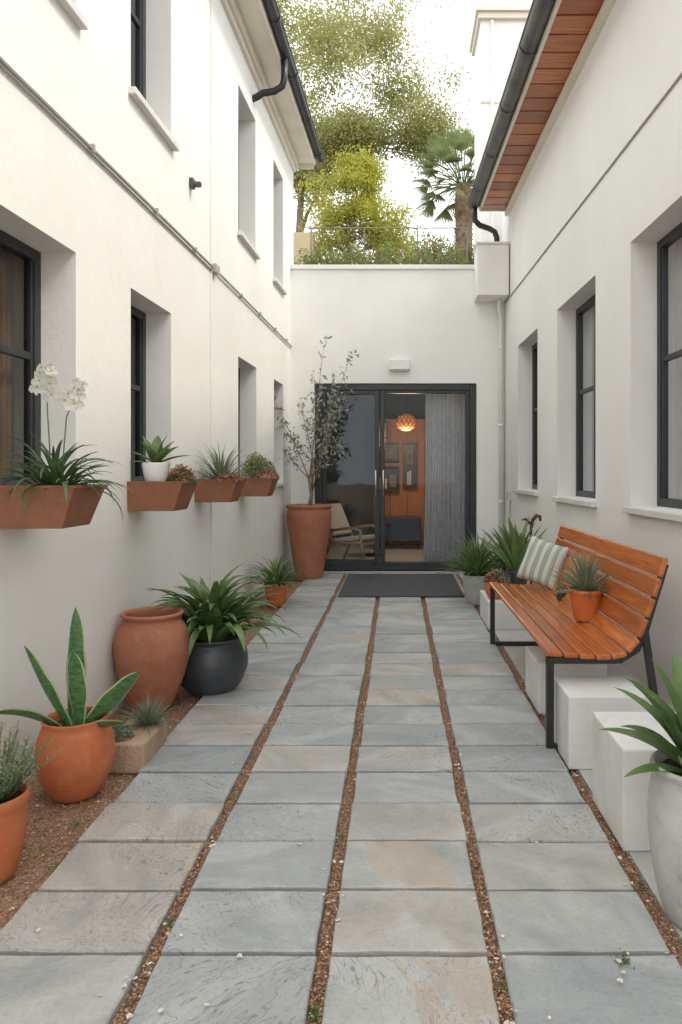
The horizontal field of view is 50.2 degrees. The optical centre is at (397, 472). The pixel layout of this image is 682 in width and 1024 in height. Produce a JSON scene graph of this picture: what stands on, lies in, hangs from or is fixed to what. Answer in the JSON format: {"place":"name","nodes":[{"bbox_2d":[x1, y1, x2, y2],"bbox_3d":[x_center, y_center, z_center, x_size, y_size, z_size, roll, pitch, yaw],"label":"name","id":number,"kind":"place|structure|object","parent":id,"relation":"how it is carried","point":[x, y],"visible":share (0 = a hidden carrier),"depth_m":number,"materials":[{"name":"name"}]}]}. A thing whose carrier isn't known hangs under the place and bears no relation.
{"place":"outdoors","nodes":[
{"label":"outdoors","id":0,"kind":"place"},
{"bbox_2d":[0,0,323,781],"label":"building","id":1,"kind":"structure","parent":0,"point":[154,154],"depth_m":4.43,"materials":[{"name":"white paint"}]},
{"bbox_2d":[0,230,40,484],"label":"window","id":2,"kind":"structure","parent":1,"relation":"in","point":[31,355],"depth_m":3.50,"materials":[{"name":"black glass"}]},
{"bbox_2d":[0,361,132,528],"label":"window box","id":3,"kind":"object","parent":1,"relation":"attached to","point":[52,498],"visible":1,"depth_m":2.95,"materials":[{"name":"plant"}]},
{"bbox_2d":[56,0,87,29],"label":"window","id":4,"kind":"structure","parent":1,"relation":"in","point":[68,6],"depth_m":3.49,"materials":[{"name":"white glass"}]},
{"bbox_2d":[131,305,145,480],"bbox_3d":[-1.752,-0.502,4.595,0.055,1.163,0.690,0,0,2],"label":"window","id":5,"kind":"structure","parent":1,"relation":"in","point":[139,316],"depth_m":4.86,"materials":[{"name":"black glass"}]},
{"bbox_2d":[128,0,178,151],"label":"window","id":6,"kind":"structure","parent":1,"relation":"in","point":[137,92],"depth_m":4.86,"materials":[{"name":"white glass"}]},
{"bbox_2d":[127,463,198,510],"bbox_3d":[-1.387,0.085,4.336,0.359,0.280,0.295,0,0,0],"label":"window box","id":7,"kind":"object","parent":1,"relation":"attached to","point":[169,494],"visible":0.95,"depth_m":4.20,"materials":[{"name":"ceramic"}]},
{"bbox_2d":[130,435,190,480],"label":"potted plant","id":8,"kind":"object","parent":7,"relation":"on","point":[156,469],"visible":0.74,"depth_m":4.26,"materials":[{"name":"green plant"}]},
{"bbox_2d":[194,443,266,501],"bbox_3d":[-1.371,-0.026,5.617,0.763,0.503,0.802,0,0,0],"label":"window box","id":9,"kind":"object","parent":1,"relation":"attached to","point":[221,484],"visible":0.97,"depth_m":5.45,"materials":[{"name":"ceramic"}]},
{"bbox_2d":[238,367,239,474],"bbox_3d":[-1.672,-0.502,7.135,0.055,1.163,0.750,0,0,2],"label":"window","id":10,"kind":"structure","parent":1,"relation":"in","point":[238,367],"depth_m":7.49,"materials":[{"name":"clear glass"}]},
{"bbox_2d":[237,120,260,259],"bbox_3d":[-1.565,-2.917,7.115,0.293,1.424,0.790,0,0,0],"label":"window","id":11,"kind":"structure","parent":1,"relation":"in","point":[241,235],"depth_m":7.27,"materials":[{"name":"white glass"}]},
{"bbox_2d":[238,452,279,495],"bbox_3d":[-1.371,0.001,6.879,0.561,0.448,0.554,0,0,26],"label":"window box","id":12,"kind":"object","parent":1,"relation":"attached to","point":[256,486],"visible":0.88,"depth_m":6.77,"materials":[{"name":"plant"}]},
{"bbox_2d":[273,277,286,294],"bbox_3d":[-1.515,-2.917,8.675,0.290,1.424,0.670,0,0,0],"label":"window","id":13,"kind":"structure","parent":1,"relation":"in","point":[275,280],"depth_m":8.59,"materials":[{"name":"white glass"}]},
{"bbox_2d":[276,482,286,486],"bbox_3d":[-1.515,-0.459,8.690,0.289,1.249,0.640,0,0,0],"label":"window","id":14,"kind":"structure","parent":1,"relation":"in","point":[280,483],"depth_m":8.69,"materials":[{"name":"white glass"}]},
{"bbox_2d":[0,573,681,1023],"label":"paving","id":15,"kind":"structure","parent":0,"point":[568,913],"depth_m":2.38,"materials":[{"name":"stone"}]},
{"bbox_2d":[274,336,358,580],"bbox_3d":[-1.004,-0.204,8.950,1.089,3.068,0.571,0,0,0],"label":"potted plant","id":16,"kind":"object","parent":15,"relation":"on","point":[309,525],"visible":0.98,"depth_m":8.84,"materials":[{"name":"brown plant"}]},
{"bbox_2d":[11,622,674,1023],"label":"fallen petals","id":17,"kind":"object","parent":15,"relation":"on","point":[159,1010],"visible":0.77,"depth_m":2.10,"materials":[{"name":"white plant"}]},
{"bbox_2d":[338,574,464,596],"bbox_3d":[0.040,1.288,8.330,1.320,0.016,1.620,0,0,0],"label":"door mat","id":18,"kind":"object","parent":15,"relation":"on","point":[400,585],"depth_m":8.12,"materials":[{"name":"grey fabric"}]},
{"bbox_2d":[0,573,681,1023],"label":"ground","id":19,"kind":"structure","parent":0,"point":[42,873],"depth_m":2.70,"materials":[{"name":"brown gravel"}]},
{"bbox_2d":[0,720,63,883],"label":"potted plant","id":20,"kind":"object","parent":19,"relation":"on","point":[14,793],"visible":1,"depth_m":2.35,"materials":[{"name":"green plant"}]},
{"bbox_2d":[0,607,138,802],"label":"potted plant","id":21,"kind":"object","parent":19,"relation":"on","point":[77,768],"visible":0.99,"depth_m":2.92,"materials":[{"name":"green plant"}]},
{"bbox_2d":[109,694,180,773],"bbox_3d":[-1.182,1.189,3.388,0.344,0.282,0.406,0,0,0],"label":"stone planter","id":22,"kind":"object","parent":19,"relation":"on","point":[140,740],"visible":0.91,"depth_m":3.27,"materials":[{"name":"stone"},{"name":"leaf"},{"name":"soil"}]},
{"bbox_2d":[112,606,189,713],"bbox_3d":[-1.375,1.055,4.060,0.416,0.550,0.413,0,0,0],"label":"urn","id":23,"kind":"object","parent":19,"relation":"on","point":[150,644],"visible":0.87,"depth_m":3.92,"materials":[{"name":"ceramic"}]},
{"bbox_2d":[146,564,300,697],"bbox_3d":[-1.097,0.946,4.313,1.036,0.767,0.957,0,0,0],"label":"potted plant","id":24,"kind":"object","parent":19,"relation":"on","point":[213,619],"visible":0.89,"depth_m":4.21,"materials":[{"name":"green plant"}]},
{"bbox_2d":[245,552,310,607],"bbox_3d":[-1.208,1.045,7.101,0.761,0.570,0.824,0,0,-17],"label":"potted plant","id":25,"kind":"object","parent":19,"relation":"on","point":[277,576],"visible":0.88,"depth_m":7.09,"materials":[{"name":"green plant"}]},
{"bbox_2d":[45,781,648,1022],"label":"moss tufts","id":26,"kind":"object","parent":19,"relation":"on","point":[312,1010],"visible":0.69,"depth_m":1.95,"materials":[{"name":"green plant"}]},
{"bbox_2d":[291,265,503,573],"bbox_3d":[0.000,-0.690,11.585,6.400,4.060,4.231,0,0,0],"label":"garden room","id":27,"kind":"object","parent":19,"relation":"on","point":[437,326],"visible":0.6,"depth_m":9.50,"materials":[{"name":"paint"}]},
{"bbox_2d":[293,232,314,264],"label":"garden wall","id":28,"kind":"structure","parent":27,"relation":"on","point":[301,240],"depth_m":11.90,"materials":[{"name":"beige paint"}]},
{"bbox_2d":[327,503,374,558],"bbox_3d":[-0.652,0.870,10.078,0.758,0.856,0.580,0,0,28],"label":"lounge chair","id":29,"kind":"object","parent":27,"relation":"on","point":[340,525],"visible":0.7,"depth_m":10.02,"materials":[{"name":"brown wood"}]},
{"bbox_2d":[293,143,431,264],"bbox_3d":[-0.614,-4.105,12.344,2.465,3.057,1.801,0,0,12],"label":"tree","id":30,"kind":"object","parent":27,"relation":"on","point":[367,178],"visible":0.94,"depth_m":12.20,"materials":[{"name":"green plant"}]},
{"bbox_2d":[359,523,390,555],"bbox_3d":[-0.350,1.046,11.300,0.500,0.493,0.500,0,0,0],"label":"side table","id":31,"kind":"object","parent":27,"relation":"on","point":[373,554],"visible":0.48,"depth_m":11.28,"materials":[{"name":"brown wood"}]},
{"bbox_2d":[293,240,465,264],"bbox_3d":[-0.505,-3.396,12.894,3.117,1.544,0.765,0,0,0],"label":"hedge","id":32,"kind":"object","parent":27,"relation":"on","point":[370,257],"visible":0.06,"depth_m":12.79,"materials":[{"name":"green plant"}]},
{"bbox_2d":[308,227,467,264],"bbox_3d":[-0.140,-3.160,10.900,2.420,1.060,0.022,0,0,0],"label":"railing","id":33,"kind":"object","parent":27,"relation":"on","point":[385,228],"visible":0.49,"depth_m":10.90,"materials":[{"name":"metal"}]},
{"bbox_2d":[315,384,475,569],"bbox_3d":[-0.025,0.062,9.545,2.126,2.460,0.151,0,0,0],"label":"door","id":34,"kind":"structure","parent":27,"relation":"in","point":[379,390],"depth_m":9.54,"materials":[{"name":"black metal"}]},
{"bbox_2d":[374,419,424,544],"bbox_3d":[0.329,0.170,12.830,1.494,2.240,0.220,0,0,0],"label":"bookcase","id":35,"kind":"object","parent":27,"relation":"on","point":[412,478],"visible":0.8,"depth_m":12.90,"materials":[{"name":"brown wood"}]},
{"bbox_2d":[385,422,387,438],"bbox_3d":[-0.280,-0.750,12.838,0.220,0.300,0.025,0,0,0],"label":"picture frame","id":36,"kind":"object","parent":35,"relation":"in","point":[386,430],"visible":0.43,"depth_m":12.83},
{"bbox_2d":[385,447,393,458],"bbox_3d":[-0.170,-0.345,12.838,0.220,0.220,0.025,0,0,0],"label":"picture frame","id":37,"kind":"object","parent":35,"relation":"on","point":[389,452],"visible":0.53,"depth_m":12.82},
{"bbox_2d":[388,474,396,487],"bbox_3d":[-0.080,0.150,12.838,0.160,0.260,0.025,0,0,0],"label":"picture frame","id":38,"kind":"object","parent":35,"relation":"in","point":[392,480],"visible":1,"depth_m":12.82,"materials":[{"name":"beige paper"}]},
{"bbox_2d":[405,449,413,465],"bbox_3d":[0.220,-0.270,12.838,0.160,0.300,0.025,0,0,0],"label":"picture frame","id":39,"kind":"object","parent":35,"relation":"in","point":[409,457],"visible":1,"depth_m":12.82,"materials":[{"name":"beige paper"}]},
{"bbox_2d":[389,359,409,370],"bbox_3d":[0.025,-1.399,9.457,0.270,0.142,0.084,0,0,0],"label":"wall lamp","id":40,"kind":"object","parent":27,"relation":"attached to","point":[399,364],"visible":1,"depth_m":9.41,"materials":[{"name":"white plastic"}]},
{"bbox_2d":[395,413,416,430],"bbox_3d":[0.135,-1.070,11.200,0.334,0.860,0.339,0,0,0],"label":"pendant lamp","id":41,"kind":"object","parent":27,"relation":"hanging from","point":[405,421],"visible":1,"depth_m":11.09,"materials":[{"name":"orange glass"}]},
{"bbox_2d":[423,394,464,560],"bbox_3d":[0.630,0.049,9.800,0.900,2.462,0.088,0,0,0],"label":"curtain","id":42,"kind":"object","parent":27,"relation":"hanging from","point":[444,517],"visible":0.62,"depth_m":9.80,"materials":[{"name":"grey fabric"}]},
{"bbox_2d":[418,234,474,264],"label":"hedge","id":43,"kind":"object","parent":27,"relation":"on","point":[470,252],"visible":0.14,"depth_m":11.30,"materials":[{"name":"green plant"}]},
{"bbox_2d":[469,0,532,243],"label":"building","id":44,"kind":"structure","parent":19,"relation":"on","point":[497,29],"depth_m":9.80,"materials":[{"name":"paint"}]},
{"bbox_2d":[459,573,681,945],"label":"pavement strip","id":45,"kind":"object","parent":19,"relation":"on","point":[642,860],"visible":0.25,"depth_m":3.21,"materials":[{"name":"concrete"}]},
{"bbox_2d":[430,527,508,605],"bbox_3d":[0.805,0.921,7.209,1.038,0.782,1.061,0,0,0],"label":"potted plant","id":46,"kind":"object","parent":45,"relation":"on","point":[476,566],"visible":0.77,"depth_m":7.10,"materials":[{"name":"green plant"}]},
{"bbox_2d":[461,526,526,579],"bbox_3d":[1.169,0.928,7.431,1.101,0.768,1.030,0,0,0],"label":"potted plant","id":47,"kind":"object","parent":45,"relation":"on","point":[503,550],"visible":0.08,"depth_m":7.36,"materials":[{"name":"green plant"}]},
{"bbox_2d":[480,590,525,629],"bbox_3d":[0.958,1.194,6.320,0.405,0.235,0.600,0,0,0],"label":"concrete cube","id":48,"kind":"object","parent":45,"relation":"on","point":[506,618],"visible":0.48,"depth_m":6.02,"materials":[{"name":"white concrete"}]},
{"bbox_2d":[483,568,509,598],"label":"potted plant","id":49,"kind":"object","parent":48,"relation":"on","point":[499,575],"visible":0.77,"depth_m":6.13,"materials":[{"name":"green plant"}]},
{"bbox_2d":[477,517,546,584],"bbox_3d":[1.042,0.727,6.281,0.666,0.700,0.678,0,0,0],"label":"potted plant","id":50,"kind":"object","parent":48,"relation":"on","point":[515,548],"visible":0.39,"depth_m":6.30,"materials":[{"name":"green plant"}]},
{"bbox_2d":[521,514,541,583],"bbox_3d":[1.201,0.723,6.501,0.142,0.707,0.140,0,0,-44],"label":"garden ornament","id":51,"kind":"object","parent":48,"relation":"on","point":[534,518],"visible":0.45,"depth_m":6.49,"materials":[{"name":"brown metal"}]},
{"bbox_2d":[525,646,606,713],"bbox_3d":[0.953,1.175,4.125,0.375,0.275,0.410,0,0,0],"label":"concrete cube","id":52,"kind":"object","parent":45,"relation":"on","point":[535,673],"visible":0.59,"depth_m":3.92,"materials":[{"name":"white concrete"}]},
{"bbox_2d":[489,525,668,750],"bbox_3d":[0.989,0.857,4.450,0.579,0.914,2.140,0,0,0],"label":"park bench","id":53,"kind":"object","parent":45,"relation":"on","point":[556,630],"visible":0.78,"depth_m":3.77,"materials":[{"name":"brown wood"}]},
{"bbox_2d":[515,534,568,589],"bbox_3d":[1.045,0.648,5.170,0.404,0.391,0.182,0,0,37],"label":"cushion","id":54,"kind":"object","parent":53,"relation":"on","point":[541,559],"visible":0.92,"depth_m":5.11,"materials":[{"name":"fabric"}]},
{"bbox_2d":[555,583,566,600],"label":"potted plant","id":55,"kind":"object","parent":53,"relation":"on","point":[560,596],"visible":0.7,"depth_m":4.73,"materials":[{"name":"green plant"}]},
{"bbox_2d":[548,549,614,621],"bbox_3d":[1.051,0.633,4.118,0.444,0.413,0.490,0,0,0],"label":"potted plant","id":56,"kind":"object","parent":53,"relation":"on","point":[585,592],"visible":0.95,"depth_m":4.04,"materials":[{"name":"green plant"}]},
{"bbox_2d":[554,676,651,768],"bbox_3d":[0.940,1.149,3.355,0.370,0.325,0.330,0,0,0],"label":"concrete cube","id":57,"kind":"object","parent":45,"relation":"on","point":[579,701],"visible":0.49,"depth_m":3.19,"materials":[{"name":"white concrete"}]},
{"bbox_2d":[593,712,675,850],"bbox_3d":[0.970,1.135,2.700,0.380,0.355,0.400,0,0,0],"label":"concrete cube","id":58,"kind":"object","parent":45,"relation":"on","point":[619,800],"visible":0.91,"depth_m":2.58,"materials":[{"name":"white concrete"}]},
{"bbox_2d":[597,653,681,929],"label":"potted plant","id":59,"kind":"object","parent":45,"relation":"on","point":[664,801],"visible":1,"depth_m":2.10,"materials":[{"name":"green plant"}]},
{"bbox_2d":[467,0,681,708],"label":"building","id":60,"kind":"structure","parent":19,"relation":"on","point":[578,267],"depth_m":5.44,"materials":[{"name":"white paint"}]},
{"bbox_2d":[513,342,537,495],"bbox_3d":[1.533,-0.627,8.060,0.270,1.744,1.165,0,0,-1],"label":"window","id":61,"kind":"structure","parent":60,"relation":"in","point":[535,347],"depth_m":8.52,"materials":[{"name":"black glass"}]},
{"bbox_2d":[552,294,596,507],"bbox_3d":[1.579,-0.617,6.085,0.270,1.764,1.275,0,0,-1],"label":"window","id":62,"kind":"structure","parent":60,"relation":"in","point":[591,302],"depth_m":6.60,"materials":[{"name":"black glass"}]},
{"bbox_2d":[622,222,681,521],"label":"window","id":63,"kind":"structure","parent":60,"relation":"in","point":[673,236],"depth_m":4.64,"materials":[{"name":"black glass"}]},
{"bbox_2d":[277,0,477,262],"label":"sky","id":64,"kind":"structure","parent":0,"point":[449,34],"materials":[{"name":"white"}]},
{"bbox_2d":[323,570,463,574],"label":"threshold pavement","id":65,"kind":"structure","parent":0,"point":[381,572],"depth_m":9.45,"materials":[{"name":"grey stone"}]},
{"bbox_2d":[385,516,420,548],"bbox_3d":[0.015,1.022,12.325,0.770,0.543,0.450,0,0,0],"label":"sideboard","id":66,"kind":"object","parent":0,"point":[404,528],"visible":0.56,"depth_m":12.10,"materials":[{"name":"grey wood"}]},
{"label":"hill","id":67,"kind":"structure","parent":0,"visible":0},
{"bbox_2d":[276,0,380,231],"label":"tree","id":68,"kind":"object","parent":67,"relation":"on","point":[300,199],"visible":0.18,"depth_m":18.64,"materials":[{"name":"green plant"}]},
{"bbox_2d":[281,0,474,264],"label":"tree","id":69,"kind":"object","parent":67,"relation":"on","point":[345,129],"visible":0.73,"depth_m":16.54,"materials":[{"name":"green plant"}]},
{"bbox_2d":[315,229,442,264],"bbox_3d":[-0.645,-4.022,15.597,3.537,2.653,0.890,0,0,0],"label":"shrub","id":70,"kind":"object","parent":67,"relation":"on","point":[425,238],"visible":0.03,"depth_m":15.50,"materials":[{"name":"green plant"}]},
{"bbox_2d":[403,122,474,264],"bbox_3d":[1.368,-4.842,14.994,2.549,4.484,2.549,0,0,0],"label":"palm tree","id":71,"kind":"object","parent":67,"relation":"on","point":[442,149],"visible":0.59,"depth_m":14.82,"materials":[{"name":"green plant"}]}
]}

